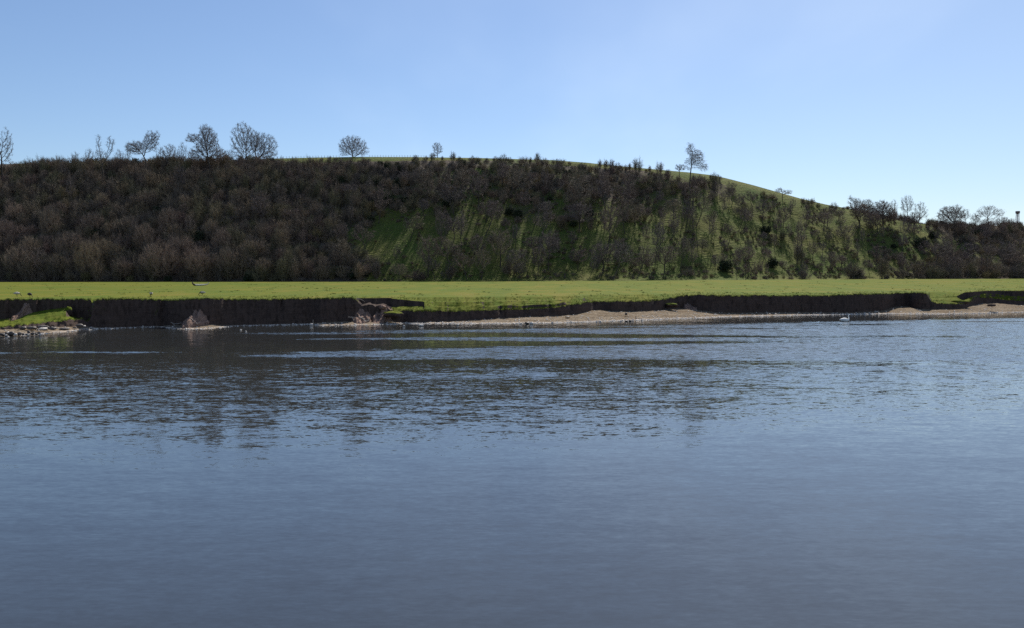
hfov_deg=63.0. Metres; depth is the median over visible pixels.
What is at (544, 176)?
bare tree
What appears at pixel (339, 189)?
bush
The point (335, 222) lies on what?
bush
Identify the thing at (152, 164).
bush
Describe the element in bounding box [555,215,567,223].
bare tree
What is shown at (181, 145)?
bare tree
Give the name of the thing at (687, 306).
soil slump
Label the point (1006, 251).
bare tree
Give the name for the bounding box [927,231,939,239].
bush
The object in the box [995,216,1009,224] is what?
bare tree
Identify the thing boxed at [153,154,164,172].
bush
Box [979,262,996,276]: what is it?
bush
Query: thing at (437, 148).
bare tree
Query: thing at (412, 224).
bare tree
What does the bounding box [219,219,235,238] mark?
bush
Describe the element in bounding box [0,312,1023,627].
river water
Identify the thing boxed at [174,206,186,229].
bush
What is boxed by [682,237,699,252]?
bare tree
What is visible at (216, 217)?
bush
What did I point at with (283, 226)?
bush
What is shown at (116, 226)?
bush
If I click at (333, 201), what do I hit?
bush
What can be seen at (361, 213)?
bush
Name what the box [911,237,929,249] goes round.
bush
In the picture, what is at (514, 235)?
bare tree
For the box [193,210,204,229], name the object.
bush
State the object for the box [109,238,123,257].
bush
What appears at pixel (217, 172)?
bush
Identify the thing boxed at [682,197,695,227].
bare tree
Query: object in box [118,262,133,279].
bare tree
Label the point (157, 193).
bush
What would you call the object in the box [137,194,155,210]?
brown tree
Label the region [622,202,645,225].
bare tree
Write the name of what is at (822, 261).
bare tree
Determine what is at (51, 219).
brown tree
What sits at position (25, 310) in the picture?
soil slump
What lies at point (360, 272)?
bush
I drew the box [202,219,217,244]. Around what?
bush
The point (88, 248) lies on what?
bush
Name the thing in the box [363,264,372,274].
brown tree
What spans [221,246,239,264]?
bush
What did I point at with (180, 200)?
bush
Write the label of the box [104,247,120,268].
bush
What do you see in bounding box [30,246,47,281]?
bare tree
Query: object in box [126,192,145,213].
bush
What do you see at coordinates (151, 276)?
bush
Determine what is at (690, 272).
bush
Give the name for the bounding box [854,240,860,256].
bare tree
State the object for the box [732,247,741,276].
bare tree
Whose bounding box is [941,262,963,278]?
bush
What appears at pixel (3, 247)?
bush
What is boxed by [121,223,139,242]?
bush
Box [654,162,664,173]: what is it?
bush
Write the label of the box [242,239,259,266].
bush
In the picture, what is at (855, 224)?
bare tree
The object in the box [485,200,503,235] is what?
bare tree
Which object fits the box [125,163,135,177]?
bush
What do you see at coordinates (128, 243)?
bush
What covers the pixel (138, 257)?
bush
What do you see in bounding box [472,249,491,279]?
bare tree
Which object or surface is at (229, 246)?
bush
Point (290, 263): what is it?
bush
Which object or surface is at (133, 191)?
bush
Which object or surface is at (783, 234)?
bush
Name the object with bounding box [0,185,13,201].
bush
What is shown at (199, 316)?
soil slump
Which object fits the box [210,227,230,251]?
brown tree
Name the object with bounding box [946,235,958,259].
bare tree
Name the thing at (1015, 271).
bush
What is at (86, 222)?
brown tree
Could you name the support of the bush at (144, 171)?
on the hill
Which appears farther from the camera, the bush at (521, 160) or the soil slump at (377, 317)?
the bush at (521, 160)
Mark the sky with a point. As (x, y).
(827, 102)
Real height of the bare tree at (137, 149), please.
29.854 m
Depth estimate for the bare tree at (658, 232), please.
345.83 m
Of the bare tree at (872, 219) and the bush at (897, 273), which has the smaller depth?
the bush at (897, 273)
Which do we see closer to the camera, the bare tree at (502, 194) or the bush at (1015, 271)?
the bush at (1015, 271)
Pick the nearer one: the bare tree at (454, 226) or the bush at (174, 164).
the bare tree at (454, 226)
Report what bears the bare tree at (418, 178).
on the hill
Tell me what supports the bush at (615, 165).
on the hill
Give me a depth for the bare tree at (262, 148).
456.65 m
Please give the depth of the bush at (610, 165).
422.52 m
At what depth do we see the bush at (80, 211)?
389.52 m
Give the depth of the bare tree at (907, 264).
357.14 m
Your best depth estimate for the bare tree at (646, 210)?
377.49 m
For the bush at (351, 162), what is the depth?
428.21 m
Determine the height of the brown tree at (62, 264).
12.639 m
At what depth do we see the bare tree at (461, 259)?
347.63 m
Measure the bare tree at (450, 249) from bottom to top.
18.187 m
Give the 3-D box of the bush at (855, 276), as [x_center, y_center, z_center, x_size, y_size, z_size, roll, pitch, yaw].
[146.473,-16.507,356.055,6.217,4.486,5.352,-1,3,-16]
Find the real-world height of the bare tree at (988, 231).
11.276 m
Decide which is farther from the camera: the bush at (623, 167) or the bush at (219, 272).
the bush at (623, 167)
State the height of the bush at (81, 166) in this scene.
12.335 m
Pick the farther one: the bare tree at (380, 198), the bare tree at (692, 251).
the bare tree at (380, 198)
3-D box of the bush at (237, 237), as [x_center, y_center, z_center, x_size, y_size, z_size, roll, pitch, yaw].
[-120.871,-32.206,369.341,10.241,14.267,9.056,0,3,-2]
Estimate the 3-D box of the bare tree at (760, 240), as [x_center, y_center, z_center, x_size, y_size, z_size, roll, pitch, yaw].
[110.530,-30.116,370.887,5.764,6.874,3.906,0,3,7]
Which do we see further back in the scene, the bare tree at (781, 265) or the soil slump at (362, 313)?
the bare tree at (781, 265)
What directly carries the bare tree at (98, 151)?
on the hill
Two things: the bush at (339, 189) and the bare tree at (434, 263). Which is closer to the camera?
the bare tree at (434, 263)
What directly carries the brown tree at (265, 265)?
on the hill
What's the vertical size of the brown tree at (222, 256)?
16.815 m
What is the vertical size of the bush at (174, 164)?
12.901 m
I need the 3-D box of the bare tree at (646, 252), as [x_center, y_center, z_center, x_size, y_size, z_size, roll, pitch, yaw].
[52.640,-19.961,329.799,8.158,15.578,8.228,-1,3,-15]
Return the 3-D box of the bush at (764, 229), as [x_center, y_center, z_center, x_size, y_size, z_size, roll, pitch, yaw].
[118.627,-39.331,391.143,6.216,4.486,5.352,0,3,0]
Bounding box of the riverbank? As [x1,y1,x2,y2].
[0,291,1023,329]
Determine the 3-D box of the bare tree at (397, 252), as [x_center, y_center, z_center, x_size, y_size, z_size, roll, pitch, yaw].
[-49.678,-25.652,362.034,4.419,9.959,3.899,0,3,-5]
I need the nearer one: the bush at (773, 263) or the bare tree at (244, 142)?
the bush at (773, 263)
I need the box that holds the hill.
[0,157,1023,281]
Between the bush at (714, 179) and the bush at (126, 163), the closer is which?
the bush at (714, 179)
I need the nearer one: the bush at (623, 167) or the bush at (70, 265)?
the bush at (70, 265)
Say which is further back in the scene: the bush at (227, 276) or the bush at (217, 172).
the bush at (217, 172)
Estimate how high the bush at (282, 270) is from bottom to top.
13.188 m
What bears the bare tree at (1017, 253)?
on the hill
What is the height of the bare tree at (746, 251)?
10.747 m
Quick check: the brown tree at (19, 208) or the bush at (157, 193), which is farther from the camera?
the bush at (157, 193)
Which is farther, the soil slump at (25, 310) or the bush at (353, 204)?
the bush at (353, 204)
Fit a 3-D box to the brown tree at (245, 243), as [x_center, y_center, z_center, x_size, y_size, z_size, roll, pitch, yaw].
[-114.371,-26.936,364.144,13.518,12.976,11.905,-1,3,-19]
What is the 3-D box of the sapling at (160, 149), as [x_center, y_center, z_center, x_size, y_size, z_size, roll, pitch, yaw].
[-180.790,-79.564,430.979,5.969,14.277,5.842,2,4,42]
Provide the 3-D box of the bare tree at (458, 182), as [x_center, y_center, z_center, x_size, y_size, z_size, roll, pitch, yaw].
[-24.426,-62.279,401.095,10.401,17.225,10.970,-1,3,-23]
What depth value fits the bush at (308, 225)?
381.10 m
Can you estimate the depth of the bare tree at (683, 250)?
341.63 m
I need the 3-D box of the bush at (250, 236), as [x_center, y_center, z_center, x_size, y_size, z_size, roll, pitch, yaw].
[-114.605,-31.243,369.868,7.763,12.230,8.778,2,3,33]
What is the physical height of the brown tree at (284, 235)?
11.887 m
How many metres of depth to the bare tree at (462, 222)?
364.74 m
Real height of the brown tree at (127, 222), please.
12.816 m
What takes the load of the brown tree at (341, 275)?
on the hill
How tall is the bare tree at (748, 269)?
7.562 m
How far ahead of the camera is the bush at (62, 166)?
421.79 m
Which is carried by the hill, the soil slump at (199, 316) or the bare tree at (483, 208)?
the bare tree at (483, 208)
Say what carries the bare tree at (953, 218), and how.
on the hill
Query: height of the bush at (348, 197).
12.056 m
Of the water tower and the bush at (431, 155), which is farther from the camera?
the water tower
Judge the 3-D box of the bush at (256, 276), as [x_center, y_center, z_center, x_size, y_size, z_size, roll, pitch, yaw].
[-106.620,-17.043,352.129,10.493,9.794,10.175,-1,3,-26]
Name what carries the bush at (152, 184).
on the hill
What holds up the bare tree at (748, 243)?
on the hill
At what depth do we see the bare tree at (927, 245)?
387.29 m
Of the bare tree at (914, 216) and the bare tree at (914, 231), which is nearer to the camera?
the bare tree at (914, 231)
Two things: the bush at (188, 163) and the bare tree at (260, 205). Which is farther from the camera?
the bush at (188, 163)
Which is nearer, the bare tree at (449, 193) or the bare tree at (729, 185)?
the bare tree at (449, 193)
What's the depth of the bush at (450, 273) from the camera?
352.13 m
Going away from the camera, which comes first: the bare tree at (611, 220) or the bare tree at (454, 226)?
the bare tree at (611, 220)
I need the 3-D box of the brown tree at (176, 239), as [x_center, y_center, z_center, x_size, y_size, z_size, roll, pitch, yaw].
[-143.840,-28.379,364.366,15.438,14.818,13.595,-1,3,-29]
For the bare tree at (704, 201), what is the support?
on the hill
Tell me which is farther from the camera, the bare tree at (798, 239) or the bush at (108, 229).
the bush at (108, 229)
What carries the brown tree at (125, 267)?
on the hill
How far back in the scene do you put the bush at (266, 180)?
410.42 m
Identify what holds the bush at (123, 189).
on the hill
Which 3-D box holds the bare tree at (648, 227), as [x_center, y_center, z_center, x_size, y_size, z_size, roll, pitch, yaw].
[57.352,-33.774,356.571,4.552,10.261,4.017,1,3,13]
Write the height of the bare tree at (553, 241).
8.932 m
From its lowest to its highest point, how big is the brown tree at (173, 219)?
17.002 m
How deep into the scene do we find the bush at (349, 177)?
418.04 m
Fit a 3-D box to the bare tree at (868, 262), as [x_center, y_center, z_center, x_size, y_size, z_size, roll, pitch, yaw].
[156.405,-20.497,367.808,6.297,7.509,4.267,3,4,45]
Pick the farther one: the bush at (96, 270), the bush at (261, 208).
the bush at (261, 208)
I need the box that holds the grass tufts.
[0,278,1023,327]
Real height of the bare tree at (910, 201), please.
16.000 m
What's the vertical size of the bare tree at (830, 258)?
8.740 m
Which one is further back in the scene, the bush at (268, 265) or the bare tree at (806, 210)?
the bare tree at (806, 210)
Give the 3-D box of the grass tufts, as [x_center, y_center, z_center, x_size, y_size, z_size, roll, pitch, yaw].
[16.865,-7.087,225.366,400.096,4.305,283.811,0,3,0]
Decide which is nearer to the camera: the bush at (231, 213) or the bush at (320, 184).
the bush at (231, 213)
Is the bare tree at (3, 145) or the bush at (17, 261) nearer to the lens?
the bush at (17, 261)
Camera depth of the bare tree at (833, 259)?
366.41 m
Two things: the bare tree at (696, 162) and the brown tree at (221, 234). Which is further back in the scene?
the bare tree at (696, 162)
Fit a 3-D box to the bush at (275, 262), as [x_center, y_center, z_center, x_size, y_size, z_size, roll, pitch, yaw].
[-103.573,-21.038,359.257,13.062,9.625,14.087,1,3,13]
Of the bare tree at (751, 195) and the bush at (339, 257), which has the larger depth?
the bare tree at (751, 195)
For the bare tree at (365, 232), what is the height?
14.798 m
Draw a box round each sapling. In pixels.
[85,149,94,160]
[155,147,165,159]
[173,149,180,160]
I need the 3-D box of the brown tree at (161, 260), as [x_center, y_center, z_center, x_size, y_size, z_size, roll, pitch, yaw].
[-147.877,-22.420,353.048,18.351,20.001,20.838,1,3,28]
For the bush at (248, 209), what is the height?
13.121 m
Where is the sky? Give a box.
[0,0,1023,224]
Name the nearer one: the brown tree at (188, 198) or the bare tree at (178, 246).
the bare tree at (178, 246)
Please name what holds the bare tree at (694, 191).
on the hill
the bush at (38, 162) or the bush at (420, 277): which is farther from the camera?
the bush at (38, 162)
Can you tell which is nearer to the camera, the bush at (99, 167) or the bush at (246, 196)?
the bush at (246, 196)
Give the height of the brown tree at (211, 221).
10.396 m
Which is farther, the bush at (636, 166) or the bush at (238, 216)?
the bush at (636, 166)
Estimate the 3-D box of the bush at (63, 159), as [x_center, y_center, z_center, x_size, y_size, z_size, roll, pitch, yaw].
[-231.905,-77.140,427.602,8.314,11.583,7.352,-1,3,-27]
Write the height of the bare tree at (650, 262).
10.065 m
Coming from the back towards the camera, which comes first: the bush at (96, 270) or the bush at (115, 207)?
the bush at (115, 207)
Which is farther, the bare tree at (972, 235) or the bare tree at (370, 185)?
the bare tree at (972, 235)
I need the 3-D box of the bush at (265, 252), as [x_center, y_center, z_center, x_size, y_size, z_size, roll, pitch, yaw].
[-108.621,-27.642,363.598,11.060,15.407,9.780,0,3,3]
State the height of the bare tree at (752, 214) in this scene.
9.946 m
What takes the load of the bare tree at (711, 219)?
on the hill
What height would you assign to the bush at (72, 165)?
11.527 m
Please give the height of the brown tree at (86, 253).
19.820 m
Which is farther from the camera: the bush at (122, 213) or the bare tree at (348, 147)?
the bare tree at (348, 147)
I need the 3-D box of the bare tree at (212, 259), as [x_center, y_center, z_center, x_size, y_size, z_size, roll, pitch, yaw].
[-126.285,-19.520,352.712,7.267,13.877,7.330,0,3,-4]
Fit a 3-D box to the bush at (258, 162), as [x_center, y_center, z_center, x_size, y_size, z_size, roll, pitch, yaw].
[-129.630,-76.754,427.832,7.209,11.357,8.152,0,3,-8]
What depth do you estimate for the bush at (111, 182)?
408.89 m
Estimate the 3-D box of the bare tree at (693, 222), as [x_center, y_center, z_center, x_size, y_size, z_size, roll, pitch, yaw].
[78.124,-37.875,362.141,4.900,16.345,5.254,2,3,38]
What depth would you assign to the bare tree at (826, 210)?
414.37 m
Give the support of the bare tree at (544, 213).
on the hill
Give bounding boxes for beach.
[0,303,1023,333]
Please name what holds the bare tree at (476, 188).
on the hill
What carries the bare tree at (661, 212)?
on the hill
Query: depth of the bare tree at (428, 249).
354.05 m
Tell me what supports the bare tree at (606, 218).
on the hill
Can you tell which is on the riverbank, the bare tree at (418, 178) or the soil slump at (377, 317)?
the soil slump at (377, 317)
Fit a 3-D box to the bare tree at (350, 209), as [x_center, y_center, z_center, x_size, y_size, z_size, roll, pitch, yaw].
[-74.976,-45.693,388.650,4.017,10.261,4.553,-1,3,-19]
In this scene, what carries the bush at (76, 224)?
on the hill
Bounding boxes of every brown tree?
[0,218,29,241]
[0,243,35,277]
[5,201,25,219]
[18,234,41,258]
[33,253,68,274]
[37,206,61,237]
[41,201,68,214]
[53,231,85,255]
[73,238,102,275]
[78,211,106,232]
[90,236,129,263]
[94,191,110,207]
[110,256,133,276]
[117,213,140,234]
[131,222,156,252]
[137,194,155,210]
[137,240,183,280]
[157,205,180,231]
[165,234,196,254]
[177,195,196,206]
[178,244,211,278]
[200,218,219,233]
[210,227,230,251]
[213,245,237,278]
[236,239,261,259]
[254,257,274,273]
[275,228,289,247]
[335,265,353,276]
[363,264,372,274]
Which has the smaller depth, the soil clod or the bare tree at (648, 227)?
the soil clod
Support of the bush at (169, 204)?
on the hill
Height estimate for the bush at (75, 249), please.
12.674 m
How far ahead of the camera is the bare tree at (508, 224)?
371.92 m
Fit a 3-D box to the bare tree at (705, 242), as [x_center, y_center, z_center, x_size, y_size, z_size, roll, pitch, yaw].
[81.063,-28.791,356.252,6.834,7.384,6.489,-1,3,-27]
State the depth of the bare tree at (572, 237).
355.89 m
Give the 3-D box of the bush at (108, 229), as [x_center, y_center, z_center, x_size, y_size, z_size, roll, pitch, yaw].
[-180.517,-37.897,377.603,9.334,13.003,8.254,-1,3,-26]
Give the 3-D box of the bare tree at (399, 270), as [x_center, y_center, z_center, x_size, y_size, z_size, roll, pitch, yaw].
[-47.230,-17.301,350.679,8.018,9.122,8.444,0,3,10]
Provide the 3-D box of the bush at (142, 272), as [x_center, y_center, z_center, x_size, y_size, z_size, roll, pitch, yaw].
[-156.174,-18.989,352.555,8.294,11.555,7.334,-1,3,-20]
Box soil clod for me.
[27,326,36,329]
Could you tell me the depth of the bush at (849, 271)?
354.25 m
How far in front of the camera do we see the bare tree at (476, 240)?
355.83 m
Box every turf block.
[64,306,71,316]
[383,311,403,317]
[665,303,677,306]
[951,300,968,303]
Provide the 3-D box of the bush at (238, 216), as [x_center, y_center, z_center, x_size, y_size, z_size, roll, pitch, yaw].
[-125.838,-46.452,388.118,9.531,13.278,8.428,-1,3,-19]
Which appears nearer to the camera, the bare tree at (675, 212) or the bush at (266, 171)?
the bare tree at (675, 212)
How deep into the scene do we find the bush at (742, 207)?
400.32 m
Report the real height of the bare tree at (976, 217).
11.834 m
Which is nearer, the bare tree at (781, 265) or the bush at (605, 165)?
the bare tree at (781, 265)
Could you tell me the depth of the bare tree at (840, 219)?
407.49 m
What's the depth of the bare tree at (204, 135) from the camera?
421.46 m
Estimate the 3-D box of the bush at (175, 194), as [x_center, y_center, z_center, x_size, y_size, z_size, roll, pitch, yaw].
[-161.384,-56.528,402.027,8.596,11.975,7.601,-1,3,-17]
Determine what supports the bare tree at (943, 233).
on the hill
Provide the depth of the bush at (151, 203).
396.54 m
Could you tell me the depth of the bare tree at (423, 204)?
385.65 m
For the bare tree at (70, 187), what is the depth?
399.53 m
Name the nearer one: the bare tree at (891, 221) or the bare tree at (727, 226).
the bare tree at (727, 226)
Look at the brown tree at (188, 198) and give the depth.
394.67 m
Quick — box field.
[0,279,1023,326]
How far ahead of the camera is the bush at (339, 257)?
359.52 m
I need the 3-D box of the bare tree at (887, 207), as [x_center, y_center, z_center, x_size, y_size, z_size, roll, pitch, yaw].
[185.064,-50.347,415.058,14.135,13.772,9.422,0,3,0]
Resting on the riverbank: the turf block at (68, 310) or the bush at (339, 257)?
the turf block at (68, 310)
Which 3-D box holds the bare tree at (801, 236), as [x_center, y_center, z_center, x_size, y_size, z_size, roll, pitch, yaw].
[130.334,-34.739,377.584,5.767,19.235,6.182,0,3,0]
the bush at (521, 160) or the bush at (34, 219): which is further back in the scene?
the bush at (521, 160)
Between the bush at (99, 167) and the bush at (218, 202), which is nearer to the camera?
the bush at (218, 202)
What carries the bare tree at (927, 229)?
on the hill
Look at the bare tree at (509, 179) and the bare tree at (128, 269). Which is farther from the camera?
the bare tree at (509, 179)
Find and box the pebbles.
[4,303,1019,333]
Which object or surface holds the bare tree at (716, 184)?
on the hill
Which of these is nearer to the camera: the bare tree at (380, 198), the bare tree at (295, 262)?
the bare tree at (295, 262)
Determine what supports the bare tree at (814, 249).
on the hill
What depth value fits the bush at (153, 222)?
378.76 m
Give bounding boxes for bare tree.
[0,127,13,181]
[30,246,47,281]
[57,236,75,249]
[65,176,74,199]
[93,136,113,184]
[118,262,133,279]
[125,130,159,174]
[136,174,147,192]
[161,145,175,160]
[167,239,188,253]
[178,142,187,160]
[183,215,195,233]
[185,124,227,180]
[206,253,220,278]
[229,121,262,159]
[249,132,278,157]
[250,195,271,216]
[291,255,298,277]
[336,237,348,260]
[339,135,369,156]
[340,183,358,193]
[346,206,354,220]
[350,225,375,248]
[365,178,374,200]
[374,184,389,222]
[389,262,406,275]
[393,245,401,264]
[398,170,408,181]
[399,206,406,218]
[403,215,423,241]
[412,166,424,196]
[414,169,438,207]
[414,234,440,276]
[417,199,429,214]
[424,257,441,280]
[431,235,462,264]
[432,142,442,156]
[434,211,450,245]
[437,181,464,217]
[438,166,452,196]
[444,216,464,239]
[450,167,470,198]
[451,252,476,280]
[456,160,463,167]
[456,210,467,253]
[467,170,488,204]
[470,234,486,264]
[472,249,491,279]
[477,199,497,221]
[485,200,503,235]
[485,227,513,267]
[499,188,507,208]
[500,218,512,226]
[503,247,529,274]
[507,165,519,195]
[511,224,520,247]
[513,169,538,201]
[519,192,530,211]
[535,201,553,239]
[537,230,559,269]
[541,166,548,192]
[541,201,552,209]
[544,236,560,247]
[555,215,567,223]
[563,202,593,232]
[566,165,588,192]
[567,249,588,268]
[568,231,576,248]
[587,242,618,273]
[588,257,600,279]
[589,178,615,210]
[598,211,610,229]
[602,202,622,247]
[613,240,632,279]
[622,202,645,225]
[636,245,654,279]
[637,175,647,183]
[640,207,651,215]
[641,255,657,274]
[642,223,649,244]
[650,223,666,258]
[651,244,678,272]
[656,207,668,224]
[656,219,664,241]
[659,212,665,233]
[663,198,682,216]
[668,209,680,238]
[670,217,678,246]
[674,164,684,176]
[676,236,690,268]
[677,181,690,191]
[680,206,692,230]
[682,185,702,203]
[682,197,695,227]
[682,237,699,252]
[684,142,708,198]
[688,209,696,241]
[688,247,697,267]
[689,175,704,184]
[695,193,712,227]
[695,239,709,248]
[701,215,716,228]
[707,220,716,238]
[711,254,719,267]
[712,180,721,193]
[718,191,729,202]
[719,240,729,250]
[722,224,733,240]
[725,181,732,200]
[732,192,744,215]
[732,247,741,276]
[735,245,755,266]
[738,207,751,231]
[741,264,750,279]
[744,191,756,207]
[744,210,754,227]
[744,238,751,254]
[751,262,758,277]
[754,198,770,221]
[756,239,765,247]
[761,246,770,260]
[773,217,782,234]
[775,187,791,199]
[775,206,790,228]
[779,260,787,270]
[786,224,792,244]
[793,236,801,266]
[795,218,806,244]
[802,203,810,222]
[807,241,817,260]
[816,212,835,223]
[818,207,836,224]
[820,253,825,274]
[825,251,835,266]
[829,251,838,269]
[833,225,854,244]
[836,207,846,223]
[836,256,847,267]
[837,216,846,232]
[845,238,852,249]
[847,195,874,221]
[852,202,869,228]
[852,221,860,235]
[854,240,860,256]
[859,229,864,243]
[861,260,872,273]
[863,210,881,232]
[867,209,883,226]
[870,244,882,263]
[871,199,897,224]
[886,214,897,225]
[897,235,908,248]
[899,219,909,236]
[901,196,913,214]
[901,258,913,278]
[902,213,922,228]
[902,216,914,225]
[907,223,921,233]
[913,202,926,220]
[918,241,936,255]
[924,225,934,238]
[930,237,952,263]
[934,227,952,240]
[935,204,967,236]
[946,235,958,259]
[962,208,970,223]
[968,228,974,241]
[970,213,979,227]
[977,205,1004,228]
[980,226,992,237]
[983,244,996,252]
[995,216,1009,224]
[996,240,1017,263]
[997,226,1008,235]
[1001,245,1023,270]
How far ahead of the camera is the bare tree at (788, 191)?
427.66 m
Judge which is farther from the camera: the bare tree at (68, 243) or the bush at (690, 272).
the bare tree at (68, 243)
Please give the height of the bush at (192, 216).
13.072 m
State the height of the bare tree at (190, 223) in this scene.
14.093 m
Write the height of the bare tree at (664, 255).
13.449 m
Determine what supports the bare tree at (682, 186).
on the hill
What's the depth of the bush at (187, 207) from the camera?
391.06 m
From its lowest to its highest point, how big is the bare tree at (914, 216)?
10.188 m
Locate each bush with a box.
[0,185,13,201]
[0,236,15,256]
[10,250,21,274]
[14,253,38,281]
[26,159,38,173]
[30,208,43,227]
[32,190,49,211]
[35,156,45,173]
[39,241,56,257]
[45,257,61,280]
[50,158,61,174]
[51,155,65,167]
[54,185,66,200]
[57,160,69,174]
[62,248,81,269]
[62,254,82,274]
[63,242,84,255]
[65,158,77,174]
[71,201,87,219]
[71,226,86,242]
[73,213,84,231]
[76,159,88,174]
[79,238,96,262]
[87,214,103,231]
[88,261,108,281]
[91,159,106,173]
[103,216,119,239]
[104,175,119,192]
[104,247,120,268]
[109,156,125,175]
[109,217,130,238]
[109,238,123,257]
[110,199,122,222]
[111,178,129,198]
[114,205,130,219]
[114,230,136,255]
[117,156,130,167]
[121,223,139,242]
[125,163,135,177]
[125,178,136,200]
[125,223,139,249]
[126,171,139,185]
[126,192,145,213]
[127,184,140,197]
[128,253,143,279]
[131,164,150,183]
[131,237,143,251]
[134,209,150,228]
[134,259,148,280]
[135,186,149,196]
[136,167,154,190]
[140,189,160,213]
[140,235,158,258]
[142,170,160,193]
[142,216,157,239]
[144,257,160,280]
[146,156,156,171]
[146,187,163,204]
[147,208,162,226]
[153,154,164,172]
[154,225,165,241]
[159,158,172,171]
[161,153,173,166]
[165,156,182,169]
[165,199,178,220]
[169,188,183,200]
[173,194,187,210]
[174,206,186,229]
[175,199,190,215]
[180,157,192,169]
[185,205,199,229]
[191,199,205,222]
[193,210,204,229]
[201,242,215,256]
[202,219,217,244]
[203,255,218,280]
[206,198,222,220]
[208,204,225,225]
[211,261,226,281]
[212,167,226,187]
[217,240,235,256]
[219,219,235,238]
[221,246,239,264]
[223,254,236,279]
[224,203,237,223]
[231,203,249,226]
[231,228,247,249]
[232,251,251,278]
[235,245,248,272]
[237,184,250,204]
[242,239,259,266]
[243,194,258,217]
[244,232,260,245]
[246,264,270,281]
[250,234,271,262]
[252,154,264,170]
[254,258,274,276]
[255,198,268,217]
[256,227,269,245]
[259,256,279,270]
[259,263,273,279]
[260,163,274,180]
[260,172,271,196]
[263,222,277,246]
[269,228,284,249]
[271,161,282,175]
[272,203,286,219]
[272,230,293,250]
[274,246,287,261]
[274,254,289,281]
[276,220,290,234]
[277,175,292,195]
[277,205,291,222]
[279,252,298,277]
[281,223,294,243]
[297,215,316,239]
[300,166,316,183]
[313,179,325,197]
[313,203,327,222]
[318,257,331,277]
[323,215,340,236]
[326,187,343,208]
[329,248,345,267]
[330,183,344,199]
[339,249,356,268]
[341,189,356,208]
[343,167,353,185]
[345,191,361,210]
[346,157,355,168]
[346,206,370,217]
[347,164,357,174]
[349,243,369,259]
[353,259,366,281]
[406,269,427,280]
[429,151,435,160]
[440,262,458,279]
[449,152,455,160]
[497,154,508,162]
[501,259,524,274]
[517,156,531,163]
[555,158,566,164]
[603,159,608,168]
[608,160,614,168]
[613,162,620,169]
[620,165,629,170]
[632,156,642,172]
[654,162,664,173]
[680,267,696,276]
[709,173,720,190]
[734,203,756,214]
[761,225,770,233]
[766,258,779,268]
[777,229,786,240]
[828,202,838,210]
[842,262,865,278]
[849,271,862,278]
[875,256,892,278]
[893,267,908,277]
[910,260,921,273]
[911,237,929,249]
[925,218,931,227]
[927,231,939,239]
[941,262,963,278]
[965,261,978,277]
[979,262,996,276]
[982,262,1009,277]
[1006,263,1023,277]
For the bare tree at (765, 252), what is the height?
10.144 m
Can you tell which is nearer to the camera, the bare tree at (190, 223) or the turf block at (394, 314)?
the turf block at (394, 314)
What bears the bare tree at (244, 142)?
on the hill
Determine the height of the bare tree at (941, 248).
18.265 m
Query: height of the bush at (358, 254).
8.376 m
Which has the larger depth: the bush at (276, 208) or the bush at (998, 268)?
the bush at (276, 208)
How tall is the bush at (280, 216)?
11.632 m
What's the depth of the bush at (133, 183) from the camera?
406.71 m
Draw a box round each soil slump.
[9,303,32,320]
[182,309,208,328]
[352,304,371,323]
[372,304,392,322]
[683,303,696,309]
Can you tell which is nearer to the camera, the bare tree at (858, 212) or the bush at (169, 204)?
the bush at (169, 204)
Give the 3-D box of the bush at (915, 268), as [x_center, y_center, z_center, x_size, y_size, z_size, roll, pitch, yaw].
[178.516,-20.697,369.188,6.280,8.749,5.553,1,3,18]
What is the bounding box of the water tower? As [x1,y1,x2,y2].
[1015,211,1019,221]
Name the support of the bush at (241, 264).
on the hill
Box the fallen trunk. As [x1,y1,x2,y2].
[192,282,208,285]
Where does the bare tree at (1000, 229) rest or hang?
on the hill
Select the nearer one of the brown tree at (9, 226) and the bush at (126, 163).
the brown tree at (9, 226)
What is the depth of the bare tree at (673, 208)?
379.28 m
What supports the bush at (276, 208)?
on the hill
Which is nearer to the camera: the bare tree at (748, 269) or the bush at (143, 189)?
the bare tree at (748, 269)
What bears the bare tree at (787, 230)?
on the hill
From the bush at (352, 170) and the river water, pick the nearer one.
the river water
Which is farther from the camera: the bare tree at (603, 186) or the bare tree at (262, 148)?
the bare tree at (262, 148)
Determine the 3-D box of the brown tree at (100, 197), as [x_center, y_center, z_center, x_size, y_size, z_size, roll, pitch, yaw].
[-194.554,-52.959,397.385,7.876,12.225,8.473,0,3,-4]
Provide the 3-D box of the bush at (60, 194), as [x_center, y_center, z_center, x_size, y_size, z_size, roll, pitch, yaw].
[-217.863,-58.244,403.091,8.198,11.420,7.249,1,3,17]
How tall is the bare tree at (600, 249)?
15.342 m
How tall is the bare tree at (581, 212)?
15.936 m
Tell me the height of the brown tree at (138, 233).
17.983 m
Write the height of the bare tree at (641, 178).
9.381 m
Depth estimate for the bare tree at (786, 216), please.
397.78 m
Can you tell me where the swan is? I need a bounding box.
[840,314,849,320]

